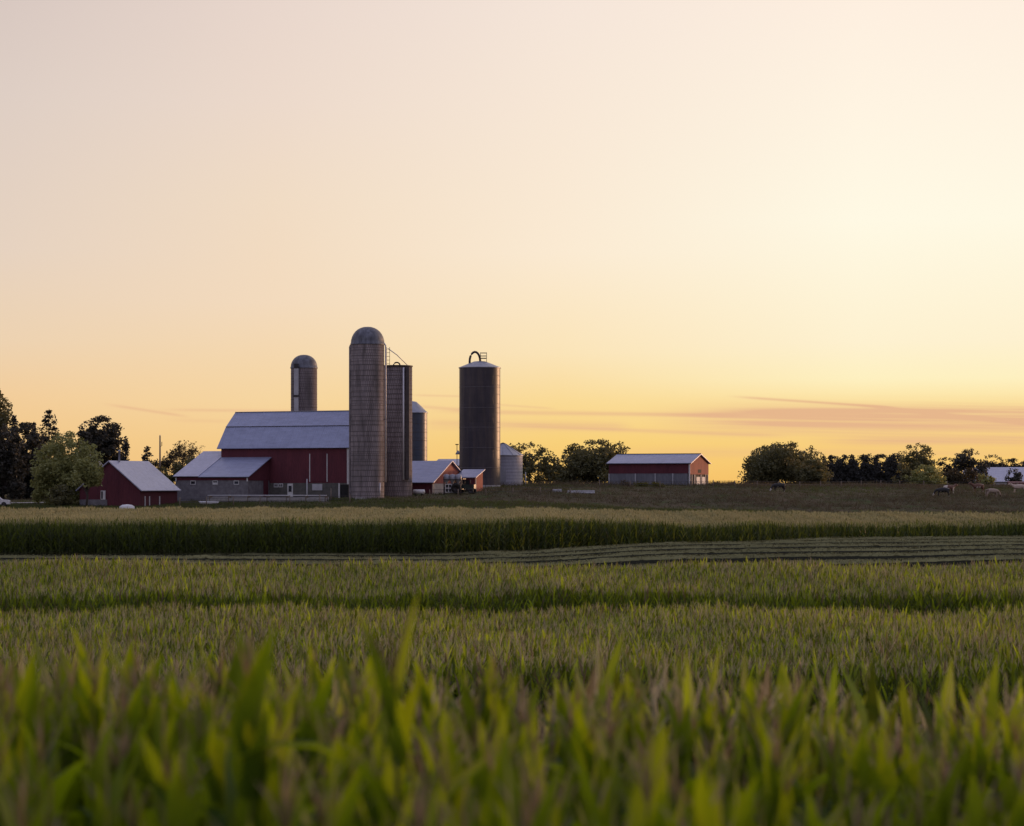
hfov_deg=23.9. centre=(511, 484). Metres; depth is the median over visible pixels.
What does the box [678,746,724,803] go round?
corn plant
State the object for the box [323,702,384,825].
corn plant
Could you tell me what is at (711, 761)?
corn plant
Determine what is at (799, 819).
corn plant
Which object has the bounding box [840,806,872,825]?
corn plant
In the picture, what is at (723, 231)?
sky
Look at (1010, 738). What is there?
corn plant
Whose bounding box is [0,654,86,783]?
corn plant
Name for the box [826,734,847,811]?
corn plant
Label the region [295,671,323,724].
corn plant
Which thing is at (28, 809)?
corn plant
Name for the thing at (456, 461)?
shed
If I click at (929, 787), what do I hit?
corn plant
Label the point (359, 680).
corn plant
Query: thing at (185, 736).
corn plant
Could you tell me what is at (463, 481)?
doorway
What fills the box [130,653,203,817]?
corn plant
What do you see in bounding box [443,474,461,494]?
feed hopper
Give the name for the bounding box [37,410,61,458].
pine tree
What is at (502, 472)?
door
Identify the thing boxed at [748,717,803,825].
corn plant
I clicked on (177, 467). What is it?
tree
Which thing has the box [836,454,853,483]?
conifer
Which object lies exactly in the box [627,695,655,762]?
corn plant
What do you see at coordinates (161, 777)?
corn plant
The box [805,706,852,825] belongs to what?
corn plant
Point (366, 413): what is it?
silo
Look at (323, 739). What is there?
corn plant
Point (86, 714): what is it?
corn plant
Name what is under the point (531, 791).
corn plant
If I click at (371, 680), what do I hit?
corn plant
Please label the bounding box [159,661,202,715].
corn plant
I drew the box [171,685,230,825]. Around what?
corn plant
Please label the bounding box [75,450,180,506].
barn
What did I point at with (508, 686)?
corn plant
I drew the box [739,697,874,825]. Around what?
corn plant
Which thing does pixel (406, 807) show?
corn plant
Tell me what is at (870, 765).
corn plant
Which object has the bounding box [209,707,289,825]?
corn plant
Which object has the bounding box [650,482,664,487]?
tree
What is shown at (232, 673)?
corn plant
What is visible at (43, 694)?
corn plant
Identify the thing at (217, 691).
corn plant
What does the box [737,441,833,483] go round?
tree
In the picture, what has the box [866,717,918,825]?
corn plant
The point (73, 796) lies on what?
corn plant
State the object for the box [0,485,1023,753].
ground
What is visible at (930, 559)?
hay windrow
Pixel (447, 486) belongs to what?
window
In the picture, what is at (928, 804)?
corn plant
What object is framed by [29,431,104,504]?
tree
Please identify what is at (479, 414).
silo
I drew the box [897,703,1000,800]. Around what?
corn plant
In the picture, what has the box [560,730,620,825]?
corn plant
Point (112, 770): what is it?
corn plant
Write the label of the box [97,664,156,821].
corn plant
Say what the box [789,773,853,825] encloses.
corn plant
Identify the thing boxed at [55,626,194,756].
corn plant
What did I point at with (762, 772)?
corn plant
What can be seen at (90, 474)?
tree
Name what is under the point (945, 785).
corn plant
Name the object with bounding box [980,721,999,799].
corn plant
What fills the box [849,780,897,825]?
corn plant
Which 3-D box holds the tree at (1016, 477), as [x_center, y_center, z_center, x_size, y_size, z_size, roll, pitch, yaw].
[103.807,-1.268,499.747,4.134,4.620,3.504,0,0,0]
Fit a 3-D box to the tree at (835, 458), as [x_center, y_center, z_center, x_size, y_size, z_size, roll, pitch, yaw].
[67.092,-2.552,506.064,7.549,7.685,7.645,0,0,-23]
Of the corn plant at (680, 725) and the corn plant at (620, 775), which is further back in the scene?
the corn plant at (680, 725)
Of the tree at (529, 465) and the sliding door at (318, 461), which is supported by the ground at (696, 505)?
the tree at (529, 465)
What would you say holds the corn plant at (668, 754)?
on the ground at (696, 505)
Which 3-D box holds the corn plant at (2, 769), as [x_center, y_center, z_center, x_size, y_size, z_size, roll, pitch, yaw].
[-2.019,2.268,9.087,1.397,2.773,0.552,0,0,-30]
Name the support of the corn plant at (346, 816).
on the ground at (696, 505)
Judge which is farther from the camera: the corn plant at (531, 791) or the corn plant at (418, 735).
the corn plant at (418, 735)
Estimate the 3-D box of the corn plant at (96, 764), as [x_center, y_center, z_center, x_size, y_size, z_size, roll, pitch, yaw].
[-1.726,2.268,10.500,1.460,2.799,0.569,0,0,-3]
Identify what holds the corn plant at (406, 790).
on the ground at (696, 505)
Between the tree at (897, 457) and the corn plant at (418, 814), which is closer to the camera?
the corn plant at (418, 814)
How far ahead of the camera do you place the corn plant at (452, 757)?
11.48 m
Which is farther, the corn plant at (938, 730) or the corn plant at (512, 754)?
the corn plant at (938, 730)
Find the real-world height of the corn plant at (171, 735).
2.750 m
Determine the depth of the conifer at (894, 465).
499.36 m
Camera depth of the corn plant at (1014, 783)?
10.56 m
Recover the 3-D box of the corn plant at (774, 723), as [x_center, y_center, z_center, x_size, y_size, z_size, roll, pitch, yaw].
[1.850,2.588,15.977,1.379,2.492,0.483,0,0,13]
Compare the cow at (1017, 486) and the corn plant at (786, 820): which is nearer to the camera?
the corn plant at (786, 820)
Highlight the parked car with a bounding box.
[0,497,10,506]
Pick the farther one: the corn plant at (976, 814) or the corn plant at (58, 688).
the corn plant at (58, 688)
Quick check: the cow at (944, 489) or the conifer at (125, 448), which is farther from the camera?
the conifer at (125, 448)
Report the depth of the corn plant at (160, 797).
9.76 m
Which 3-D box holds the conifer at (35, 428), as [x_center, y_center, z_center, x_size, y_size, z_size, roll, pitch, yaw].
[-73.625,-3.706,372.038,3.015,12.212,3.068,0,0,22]
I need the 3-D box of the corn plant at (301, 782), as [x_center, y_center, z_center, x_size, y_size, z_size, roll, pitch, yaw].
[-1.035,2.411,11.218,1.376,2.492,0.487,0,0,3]
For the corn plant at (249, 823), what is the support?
on the ground at (696, 505)
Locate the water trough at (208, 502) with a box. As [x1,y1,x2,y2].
[199,501,218,503]
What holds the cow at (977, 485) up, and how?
on the ground at (696, 505)
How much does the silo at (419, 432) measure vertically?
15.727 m
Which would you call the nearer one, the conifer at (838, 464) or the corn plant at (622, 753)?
the corn plant at (622, 753)
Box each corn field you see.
[0,504,1023,554]
[0,553,1023,814]
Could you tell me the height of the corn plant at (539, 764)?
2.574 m
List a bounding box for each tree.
[0,390,14,430]
[0,423,26,499]
[9,422,47,498]
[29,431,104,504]
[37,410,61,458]
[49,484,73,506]
[66,456,103,506]
[75,421,102,456]
[76,415,130,464]
[151,454,182,474]
[158,465,169,476]
[164,440,202,465]
[167,461,182,484]
[183,456,195,466]
[509,441,556,482]
[536,456,563,481]
[548,438,630,483]
[554,457,586,482]
[620,479,631,486]
[634,480,647,486]
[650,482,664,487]
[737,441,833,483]
[741,467,765,482]
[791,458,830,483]
[831,456,847,468]
[835,455,860,472]
[854,453,880,473]
[869,454,897,470]
[882,453,908,473]
[890,462,912,483]
[892,442,938,483]
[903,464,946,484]
[936,457,962,480]
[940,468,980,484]
[951,448,989,483]
[974,473,996,484]
[983,454,1004,466]
[1000,458,1023,466]
[1004,468,1022,483]
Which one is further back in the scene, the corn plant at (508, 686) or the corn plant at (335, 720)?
the corn plant at (508, 686)
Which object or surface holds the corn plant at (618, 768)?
on the ground at (696, 505)
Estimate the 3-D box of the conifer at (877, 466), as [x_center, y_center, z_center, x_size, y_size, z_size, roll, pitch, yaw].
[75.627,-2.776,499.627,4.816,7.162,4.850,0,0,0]
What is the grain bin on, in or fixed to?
on the ground at (696, 505)
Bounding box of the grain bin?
[500,443,523,485]
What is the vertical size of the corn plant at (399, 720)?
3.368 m
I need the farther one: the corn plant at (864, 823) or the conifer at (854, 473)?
the conifer at (854, 473)
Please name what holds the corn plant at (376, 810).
on the ground at (696, 505)
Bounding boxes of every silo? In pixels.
[290,355,317,410]
[349,327,386,499]
[384,347,412,496]
[412,401,427,460]
[459,351,500,487]
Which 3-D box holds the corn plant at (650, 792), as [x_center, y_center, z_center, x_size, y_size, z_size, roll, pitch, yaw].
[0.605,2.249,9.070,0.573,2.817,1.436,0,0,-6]
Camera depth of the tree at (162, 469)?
371.94 m
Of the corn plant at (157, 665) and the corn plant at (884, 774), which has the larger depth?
the corn plant at (157, 665)
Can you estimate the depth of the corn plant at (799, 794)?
13.68 m
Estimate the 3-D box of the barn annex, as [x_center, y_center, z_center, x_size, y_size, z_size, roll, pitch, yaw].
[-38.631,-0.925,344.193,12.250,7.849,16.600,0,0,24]
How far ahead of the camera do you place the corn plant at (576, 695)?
14.48 m
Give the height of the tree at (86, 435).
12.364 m
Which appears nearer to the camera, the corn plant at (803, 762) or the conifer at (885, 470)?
the corn plant at (803, 762)
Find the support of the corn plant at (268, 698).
on the ground at (696, 505)
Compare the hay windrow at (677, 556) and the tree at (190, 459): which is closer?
the hay windrow at (677, 556)
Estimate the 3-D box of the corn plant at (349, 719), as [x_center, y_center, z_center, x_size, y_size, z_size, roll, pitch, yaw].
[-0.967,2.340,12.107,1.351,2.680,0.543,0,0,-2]
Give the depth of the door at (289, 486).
338.63 m
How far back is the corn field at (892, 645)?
84.30 m
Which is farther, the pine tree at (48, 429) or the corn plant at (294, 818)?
the pine tree at (48, 429)
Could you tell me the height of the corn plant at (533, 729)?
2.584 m
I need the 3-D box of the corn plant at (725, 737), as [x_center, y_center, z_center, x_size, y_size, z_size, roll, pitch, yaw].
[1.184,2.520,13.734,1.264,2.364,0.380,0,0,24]
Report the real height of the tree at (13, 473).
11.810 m
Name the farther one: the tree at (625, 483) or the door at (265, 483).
the tree at (625, 483)
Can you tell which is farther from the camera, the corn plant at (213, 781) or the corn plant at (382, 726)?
the corn plant at (382, 726)
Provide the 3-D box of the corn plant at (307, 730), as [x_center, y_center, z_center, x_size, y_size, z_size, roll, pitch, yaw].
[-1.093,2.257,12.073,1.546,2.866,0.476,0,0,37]
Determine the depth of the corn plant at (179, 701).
13.44 m
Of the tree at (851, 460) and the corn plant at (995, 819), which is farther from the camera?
the tree at (851, 460)
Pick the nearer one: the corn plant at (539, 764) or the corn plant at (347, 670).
the corn plant at (539, 764)
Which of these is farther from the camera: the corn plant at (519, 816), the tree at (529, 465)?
the tree at (529, 465)
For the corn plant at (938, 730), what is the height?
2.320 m
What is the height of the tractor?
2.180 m
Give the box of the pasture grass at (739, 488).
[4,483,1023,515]
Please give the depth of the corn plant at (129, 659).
15.76 m
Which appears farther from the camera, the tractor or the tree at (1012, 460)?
the tree at (1012, 460)
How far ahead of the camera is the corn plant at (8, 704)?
13.59 m
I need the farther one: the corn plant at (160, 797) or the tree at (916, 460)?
the tree at (916, 460)
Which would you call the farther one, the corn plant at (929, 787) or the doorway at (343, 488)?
the doorway at (343, 488)
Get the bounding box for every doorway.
[340,485,347,497]
[462,480,468,491]
[688,474,706,483]
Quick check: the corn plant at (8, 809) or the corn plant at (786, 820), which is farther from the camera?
the corn plant at (786, 820)
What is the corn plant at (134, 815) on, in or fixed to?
on the ground at (696, 505)
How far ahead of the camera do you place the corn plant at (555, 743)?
15.13 m
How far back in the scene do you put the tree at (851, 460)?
505.25 m
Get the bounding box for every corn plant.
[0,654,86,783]
[0,659,54,766]
[0,667,13,710]
[0,714,19,825]
[0,746,62,825]
[0,752,53,825]
[0,754,19,779]
[2,641,86,820]
[3,680,65,815]
[3,681,12,725]
[11,690,74,802]
[12,778,69,825]
[37,650,73,776]
[38,683,57,769]
[41,649,72,701]
[44,701,59,739]
[45,634,115,771]
[46,637,186,782]
[46,675,90,825]
[47,691,64,772]
[53,648,111,760]
[53,696,142,825]
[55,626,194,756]
[66,724,89,825]
[72,638,119,825]
[73,680,144,794]
[75,713,150,825]
[80,752,138,825]
[96,707,150,809]
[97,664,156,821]
[103,658,119,716]
[103,700,116,730]
[103,775,151,825]
[105,688,118,753]
[117,623,149,709]
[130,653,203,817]
[136,720,199,825]
[138,653,173,690]
[139,647,294,791]
[139,767,200,825]
[142,804,200,825]
[150,653,190,705]
[152,688,192,819]
[159,657,228,746]
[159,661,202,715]
[164,716,214,825]
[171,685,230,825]
[180,707,188,763]
[183,675,231,825]
[190,688,225,717]
[195,634,229,718]
[196,683,296,765]
[197,654,322,811]
[205,607,336,825]
[207,807,251,825]
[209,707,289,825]
[210,693,230,738]
[212,630,297,751]
[212,660,227,713]
[222,591,518,825]
[239,624,329,777]
[257,737,316,825]
[263,677,316,825]
[266,652,320,768]
[284,663,307,764]
[286,636,353,789]
[288,667,344,825]
[292,649,414,754]
[293,693,361,825]
[293,745,351,825]
[293,748,323,805]
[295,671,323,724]
[305,765,378,825]
[311,726,339,801]
[318,652,426,778]
[318,701,368,743]
[319,667,423,823]
[319,671,379,779]
[320,703,371,825]
[322,679,412,824]
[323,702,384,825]
[326,646,382,721]
[345,723,389,825]
[348,768,444,825]
[349,655,391,712]
[358,674,417,800]
[370,694,410,825]
[385,660,545,813]
[387,679,427,748]
[389,749,464,825]
[391,693,417,825]
[401,696,452,825]
[404,701,507,798]
[406,655,451,770]
[408,724,452,825]
[410,698,438,814]
[411,719,487,825]
[412,711,476,809]
[412,776,477,825]
[413,720,467,795]
[415,763,475,807]
[416,732,440,794]
[427,706,467,761]
[431,722,475,772]
[441,772,481,825]
[445,699,465,766]
[459,641,555,769]
[463,728,534,825]
[464,690,570,799]
[466,648,513,750]
[475,798,510,825]
[477,705,525,805]
[478,661,559,746]
[491,729,575,825]
[491,752,557,807]
[505,674,519,737]
[507,685,535,731]
[509,694,538,728]
[514,719,572,825]
[515,706,559,809]
[515,738,569,825]
[518,735,573,821]
[524,764,589,825]
[530,799,581,825]
[537,714,557,755]
[540,714,562,802]
[541,667,620,772]
[544,665,590,791]
[545,672,627,814]
[545,691,590,818]
[545,696,679,795]
[546,674,723,825]
[552,702,626,825]
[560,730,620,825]
[570,676,626,825]
[575,695,623,802]
[576,792,620,825]
[592,725,690,825]
[595,707,610,802]
[600,709,624,815]
[615,719,680,825]
[617,778,677,812]
[618,746,640,825]
[620,677,691,781]
[621,684,725,819]
[622,668,668,771]
[624,731,673,781]
[624,737,686,819]
[625,741,678,793]
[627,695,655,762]
[655,748,733,825]
[667,699,753,825]
[667,747,705,825]
[667,782,692,813]
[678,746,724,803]
[682,708,759,821]
[685,703,743,791]
[685,731,750,809]
[689,670,746,816]
[691,672,749,794]
[694,678,800,825]
[699,726,730,779]
[706,756,753,825]
[714,714,751,768]
[721,776,769,825]
[724,721,799,818]
[730,771,763,825]
[734,669,762,786]
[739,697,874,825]
[745,772,758,825]
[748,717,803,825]
[755,751,814,819]
[758,727,822,825]
[769,690,832,813]
[770,670,844,795]
[778,762,808,825]
[781,660,841,795]
[787,758,812,809]
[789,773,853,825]
[793,716,933,825]
[799,741,815,798]
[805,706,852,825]
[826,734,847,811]
[830,706,901,804]
[830,735,901,810]
[836,703,903,825]
[837,777,878,825]
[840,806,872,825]
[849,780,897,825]
[853,733,914,814]
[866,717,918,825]
[867,731,898,814]
[878,712,909,819]
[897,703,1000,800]
[897,731,927,824]
[899,743,945,818]
[900,720,947,792]
[908,722,941,761]
[914,709,975,825]
[921,767,967,825]
[923,737,947,785]
[923,759,957,814]
[948,727,1003,825]
[951,722,1023,825]
[954,727,988,814]
[954,761,1009,825]
[957,700,1010,811]
[958,716,1000,801]
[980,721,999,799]
[983,786,1002,825]
[986,743,1001,792]
[991,802,1010,825]
[993,689,1023,824]
[994,692,1023,825]
[1005,757,1023,825]
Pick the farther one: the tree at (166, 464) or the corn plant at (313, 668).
the tree at (166, 464)
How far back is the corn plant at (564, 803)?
9.86 m
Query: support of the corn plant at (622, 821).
on the ground at (696, 505)
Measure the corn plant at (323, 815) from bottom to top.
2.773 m
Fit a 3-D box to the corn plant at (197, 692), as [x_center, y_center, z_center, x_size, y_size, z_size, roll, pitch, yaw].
[-1.444,2.251,12.141,1.500,2.880,0.560,0,0,-6]
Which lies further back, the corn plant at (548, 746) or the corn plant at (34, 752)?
the corn plant at (548, 746)
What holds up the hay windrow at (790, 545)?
on the ground at (696, 505)
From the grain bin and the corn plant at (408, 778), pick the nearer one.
the corn plant at (408, 778)
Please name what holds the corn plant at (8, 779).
on the ground at (696, 505)
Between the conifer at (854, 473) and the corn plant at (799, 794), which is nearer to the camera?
the corn plant at (799, 794)
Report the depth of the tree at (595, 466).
422.47 m
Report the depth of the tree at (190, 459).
371.49 m
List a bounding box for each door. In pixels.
[263,481,267,496]
[287,484,292,496]
[310,453,326,480]
[500,470,505,482]
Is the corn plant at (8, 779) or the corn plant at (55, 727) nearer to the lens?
the corn plant at (8, 779)
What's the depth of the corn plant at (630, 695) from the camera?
15.08 m
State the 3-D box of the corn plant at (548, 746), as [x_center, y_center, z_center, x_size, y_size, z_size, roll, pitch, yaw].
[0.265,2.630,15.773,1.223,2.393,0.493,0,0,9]
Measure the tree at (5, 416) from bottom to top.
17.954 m
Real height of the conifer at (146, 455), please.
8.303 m
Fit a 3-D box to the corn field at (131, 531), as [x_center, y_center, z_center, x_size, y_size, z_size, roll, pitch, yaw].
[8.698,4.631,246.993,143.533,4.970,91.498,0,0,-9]
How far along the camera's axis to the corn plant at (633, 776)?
10.59 m
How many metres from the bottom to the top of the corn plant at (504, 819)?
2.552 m
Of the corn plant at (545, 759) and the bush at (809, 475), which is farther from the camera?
the bush at (809, 475)
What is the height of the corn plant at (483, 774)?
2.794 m
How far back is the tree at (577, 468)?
421.05 m
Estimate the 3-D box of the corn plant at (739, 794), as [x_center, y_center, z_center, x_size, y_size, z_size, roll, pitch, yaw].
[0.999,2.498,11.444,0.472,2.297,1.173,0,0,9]
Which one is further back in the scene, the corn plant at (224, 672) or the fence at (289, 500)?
the fence at (289, 500)
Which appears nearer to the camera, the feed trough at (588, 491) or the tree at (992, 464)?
the feed trough at (588, 491)
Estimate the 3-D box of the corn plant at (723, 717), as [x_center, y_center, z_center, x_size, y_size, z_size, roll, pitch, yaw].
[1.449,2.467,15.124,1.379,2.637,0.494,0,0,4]
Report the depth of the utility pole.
371.91 m
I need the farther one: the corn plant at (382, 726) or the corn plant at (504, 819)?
the corn plant at (382, 726)
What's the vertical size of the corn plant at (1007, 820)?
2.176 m
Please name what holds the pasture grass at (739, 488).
on the ground at (696, 505)
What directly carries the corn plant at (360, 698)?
on the ground at (696, 505)
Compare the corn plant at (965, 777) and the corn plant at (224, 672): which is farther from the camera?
the corn plant at (224, 672)
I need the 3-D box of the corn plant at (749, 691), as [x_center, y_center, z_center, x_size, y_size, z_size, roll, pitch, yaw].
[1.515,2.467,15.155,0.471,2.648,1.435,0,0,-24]
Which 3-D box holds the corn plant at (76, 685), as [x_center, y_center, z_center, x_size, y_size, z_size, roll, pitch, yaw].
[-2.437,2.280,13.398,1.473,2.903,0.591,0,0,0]
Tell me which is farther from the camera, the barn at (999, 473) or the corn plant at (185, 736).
the barn at (999, 473)
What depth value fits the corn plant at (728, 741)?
14.46 m
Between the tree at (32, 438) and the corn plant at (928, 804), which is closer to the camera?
the corn plant at (928, 804)
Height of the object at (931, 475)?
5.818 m
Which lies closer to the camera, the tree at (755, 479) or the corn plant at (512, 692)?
the corn plant at (512, 692)
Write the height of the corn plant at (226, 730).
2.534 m
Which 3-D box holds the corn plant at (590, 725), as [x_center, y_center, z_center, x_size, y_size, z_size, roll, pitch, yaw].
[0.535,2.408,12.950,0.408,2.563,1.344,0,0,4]
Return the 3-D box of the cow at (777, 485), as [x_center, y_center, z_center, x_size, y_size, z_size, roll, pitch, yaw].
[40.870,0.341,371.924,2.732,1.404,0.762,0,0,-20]
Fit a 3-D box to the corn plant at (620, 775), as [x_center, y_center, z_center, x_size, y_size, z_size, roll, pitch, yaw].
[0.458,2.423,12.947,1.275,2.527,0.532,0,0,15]
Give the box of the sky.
[0,0,1023,483]
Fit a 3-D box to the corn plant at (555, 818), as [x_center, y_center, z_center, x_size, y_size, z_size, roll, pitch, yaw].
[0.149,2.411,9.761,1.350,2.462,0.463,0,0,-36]
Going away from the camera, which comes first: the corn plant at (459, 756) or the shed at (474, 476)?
the corn plant at (459, 756)
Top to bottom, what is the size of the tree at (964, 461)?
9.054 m
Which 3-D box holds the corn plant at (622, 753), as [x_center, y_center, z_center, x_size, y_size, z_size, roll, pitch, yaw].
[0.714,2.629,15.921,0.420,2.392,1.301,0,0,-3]
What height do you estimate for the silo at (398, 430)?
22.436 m
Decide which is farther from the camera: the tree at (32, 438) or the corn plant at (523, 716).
the tree at (32, 438)
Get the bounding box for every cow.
[770,483,785,491]
[933,487,950,496]
[943,484,957,493]
[968,482,983,491]
[985,488,1000,496]
[1008,483,1023,491]
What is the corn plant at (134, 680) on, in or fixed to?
on the ground at (696, 505)
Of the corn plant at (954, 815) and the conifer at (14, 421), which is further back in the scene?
the conifer at (14, 421)
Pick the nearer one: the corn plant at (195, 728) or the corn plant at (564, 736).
the corn plant at (195, 728)
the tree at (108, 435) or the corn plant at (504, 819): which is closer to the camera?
the corn plant at (504, 819)
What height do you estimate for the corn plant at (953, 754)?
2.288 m
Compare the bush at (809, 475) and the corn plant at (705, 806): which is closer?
the corn plant at (705, 806)
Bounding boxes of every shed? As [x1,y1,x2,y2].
[412,461,461,493]
[437,459,458,467]
[459,469,484,491]
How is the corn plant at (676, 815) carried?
on the ground at (696, 505)
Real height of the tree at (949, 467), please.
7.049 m
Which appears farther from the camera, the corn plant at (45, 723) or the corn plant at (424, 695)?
the corn plant at (424, 695)
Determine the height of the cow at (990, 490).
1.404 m
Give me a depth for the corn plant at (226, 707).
14.31 m
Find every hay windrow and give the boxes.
[0,541,1023,559]
[0,545,1023,564]
[1,538,1023,555]
[24,535,1023,551]
[58,549,1023,570]
[252,554,1023,576]
[676,563,1023,574]
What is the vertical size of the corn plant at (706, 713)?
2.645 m
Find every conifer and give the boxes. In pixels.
[4,415,20,494]
[30,422,37,466]
[121,442,129,460]
[141,446,153,465]
[821,456,835,483]
[825,455,839,483]
[832,458,844,483]
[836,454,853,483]
[845,454,860,483]
[854,454,870,482]
[856,455,876,483]
[869,455,884,483]
[879,457,896,483]
[883,453,902,483]
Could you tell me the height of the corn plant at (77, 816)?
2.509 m
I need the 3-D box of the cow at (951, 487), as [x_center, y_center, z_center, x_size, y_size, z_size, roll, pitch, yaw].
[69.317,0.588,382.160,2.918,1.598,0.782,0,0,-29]
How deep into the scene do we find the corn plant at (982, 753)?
13.49 m
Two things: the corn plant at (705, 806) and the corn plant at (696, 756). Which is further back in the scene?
the corn plant at (696, 756)
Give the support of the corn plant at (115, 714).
on the ground at (696, 505)
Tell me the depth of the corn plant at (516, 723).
13.68 m
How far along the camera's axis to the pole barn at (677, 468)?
388.51 m
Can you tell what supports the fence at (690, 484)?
on the ground at (696, 505)
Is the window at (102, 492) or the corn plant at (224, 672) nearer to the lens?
the corn plant at (224, 672)
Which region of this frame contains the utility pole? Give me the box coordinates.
[159,435,161,471]
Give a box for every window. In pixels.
[101,491,104,499]
[445,484,451,492]
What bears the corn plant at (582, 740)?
on the ground at (696, 505)
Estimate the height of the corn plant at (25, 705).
2.977 m
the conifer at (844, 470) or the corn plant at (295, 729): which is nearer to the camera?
the corn plant at (295, 729)
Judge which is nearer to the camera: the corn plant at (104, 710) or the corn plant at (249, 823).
the corn plant at (249, 823)
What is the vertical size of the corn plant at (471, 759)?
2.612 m
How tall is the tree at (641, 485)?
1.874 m
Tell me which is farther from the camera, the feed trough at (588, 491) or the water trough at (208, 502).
the feed trough at (588, 491)
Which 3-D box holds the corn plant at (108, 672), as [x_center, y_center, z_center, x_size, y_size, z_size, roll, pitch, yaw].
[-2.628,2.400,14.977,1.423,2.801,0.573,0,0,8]
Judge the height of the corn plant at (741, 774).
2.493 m
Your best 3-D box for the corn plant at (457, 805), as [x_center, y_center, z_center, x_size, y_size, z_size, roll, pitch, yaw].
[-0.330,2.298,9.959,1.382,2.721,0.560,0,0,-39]
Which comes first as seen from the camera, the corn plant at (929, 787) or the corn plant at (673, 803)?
the corn plant at (673, 803)
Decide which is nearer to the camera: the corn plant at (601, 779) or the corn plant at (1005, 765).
the corn plant at (601, 779)
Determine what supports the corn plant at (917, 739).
on the ground at (696, 505)
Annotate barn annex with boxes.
[173,451,271,500]
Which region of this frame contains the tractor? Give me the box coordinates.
[451,480,476,493]
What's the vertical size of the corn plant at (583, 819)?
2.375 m
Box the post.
[306,479,307,494]
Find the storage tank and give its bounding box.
[413,489,424,495]
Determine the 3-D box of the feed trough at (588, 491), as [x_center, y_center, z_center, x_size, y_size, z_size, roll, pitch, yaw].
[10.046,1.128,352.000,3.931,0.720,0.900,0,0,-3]
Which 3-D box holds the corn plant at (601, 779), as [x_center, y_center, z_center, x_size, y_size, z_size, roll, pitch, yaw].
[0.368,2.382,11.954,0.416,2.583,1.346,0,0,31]
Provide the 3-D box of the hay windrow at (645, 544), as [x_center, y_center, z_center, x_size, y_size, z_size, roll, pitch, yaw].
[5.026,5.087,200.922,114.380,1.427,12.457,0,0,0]
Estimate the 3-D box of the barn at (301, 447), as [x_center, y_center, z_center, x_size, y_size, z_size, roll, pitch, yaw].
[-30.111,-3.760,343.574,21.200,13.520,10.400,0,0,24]
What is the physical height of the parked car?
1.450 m
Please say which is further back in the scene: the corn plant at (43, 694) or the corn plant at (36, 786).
the corn plant at (43, 694)
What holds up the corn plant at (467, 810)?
on the ground at (696, 505)
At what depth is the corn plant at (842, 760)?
14.58 m
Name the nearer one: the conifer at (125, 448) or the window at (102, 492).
the window at (102, 492)
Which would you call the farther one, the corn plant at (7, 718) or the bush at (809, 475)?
the bush at (809, 475)
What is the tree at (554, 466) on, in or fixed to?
on the ground at (696, 505)
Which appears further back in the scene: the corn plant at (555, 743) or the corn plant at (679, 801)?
the corn plant at (555, 743)
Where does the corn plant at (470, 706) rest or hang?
on the ground at (696, 505)
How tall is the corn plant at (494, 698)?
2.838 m
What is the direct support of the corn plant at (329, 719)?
on the ground at (696, 505)
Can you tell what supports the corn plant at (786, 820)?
on the ground at (696, 505)
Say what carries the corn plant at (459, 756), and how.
on the ground at (696, 505)
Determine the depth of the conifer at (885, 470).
499.53 m
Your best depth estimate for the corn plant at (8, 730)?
11.49 m
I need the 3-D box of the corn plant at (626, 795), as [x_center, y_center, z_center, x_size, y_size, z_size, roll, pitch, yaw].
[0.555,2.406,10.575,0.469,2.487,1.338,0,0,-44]
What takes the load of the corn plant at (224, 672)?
on the ground at (696, 505)
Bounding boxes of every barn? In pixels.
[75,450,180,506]
[217,410,348,497]
[606,453,710,484]
[963,467,1023,484]
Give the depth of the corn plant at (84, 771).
12.14 m
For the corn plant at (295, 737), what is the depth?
15.86 m
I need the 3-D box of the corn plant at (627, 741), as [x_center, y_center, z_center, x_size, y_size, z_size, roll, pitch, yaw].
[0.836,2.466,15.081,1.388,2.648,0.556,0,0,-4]
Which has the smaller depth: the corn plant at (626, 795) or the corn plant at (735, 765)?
the corn plant at (626, 795)
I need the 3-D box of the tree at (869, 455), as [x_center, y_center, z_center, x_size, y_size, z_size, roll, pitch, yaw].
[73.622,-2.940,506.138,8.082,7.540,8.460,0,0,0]
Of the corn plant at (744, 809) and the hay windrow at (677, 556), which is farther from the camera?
the hay windrow at (677, 556)
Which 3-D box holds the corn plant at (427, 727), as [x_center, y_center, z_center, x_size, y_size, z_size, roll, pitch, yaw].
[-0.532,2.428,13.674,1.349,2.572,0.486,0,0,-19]
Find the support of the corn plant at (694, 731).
on the ground at (696, 505)
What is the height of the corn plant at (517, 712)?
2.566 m
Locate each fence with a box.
[179,494,349,505]
[429,487,599,496]
[599,480,1023,487]
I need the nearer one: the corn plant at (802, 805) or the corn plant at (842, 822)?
the corn plant at (842, 822)
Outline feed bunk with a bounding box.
[208,495,328,502]
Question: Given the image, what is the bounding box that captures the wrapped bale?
[119,504,134,508]
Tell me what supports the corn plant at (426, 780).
on the ground at (696, 505)
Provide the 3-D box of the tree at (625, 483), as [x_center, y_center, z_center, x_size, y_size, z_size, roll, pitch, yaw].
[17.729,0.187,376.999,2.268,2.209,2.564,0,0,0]
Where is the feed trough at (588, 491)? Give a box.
[567,490,594,493]
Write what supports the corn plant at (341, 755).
on the ground at (696, 505)
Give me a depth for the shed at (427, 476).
348.09 m
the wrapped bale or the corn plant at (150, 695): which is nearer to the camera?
the corn plant at (150, 695)

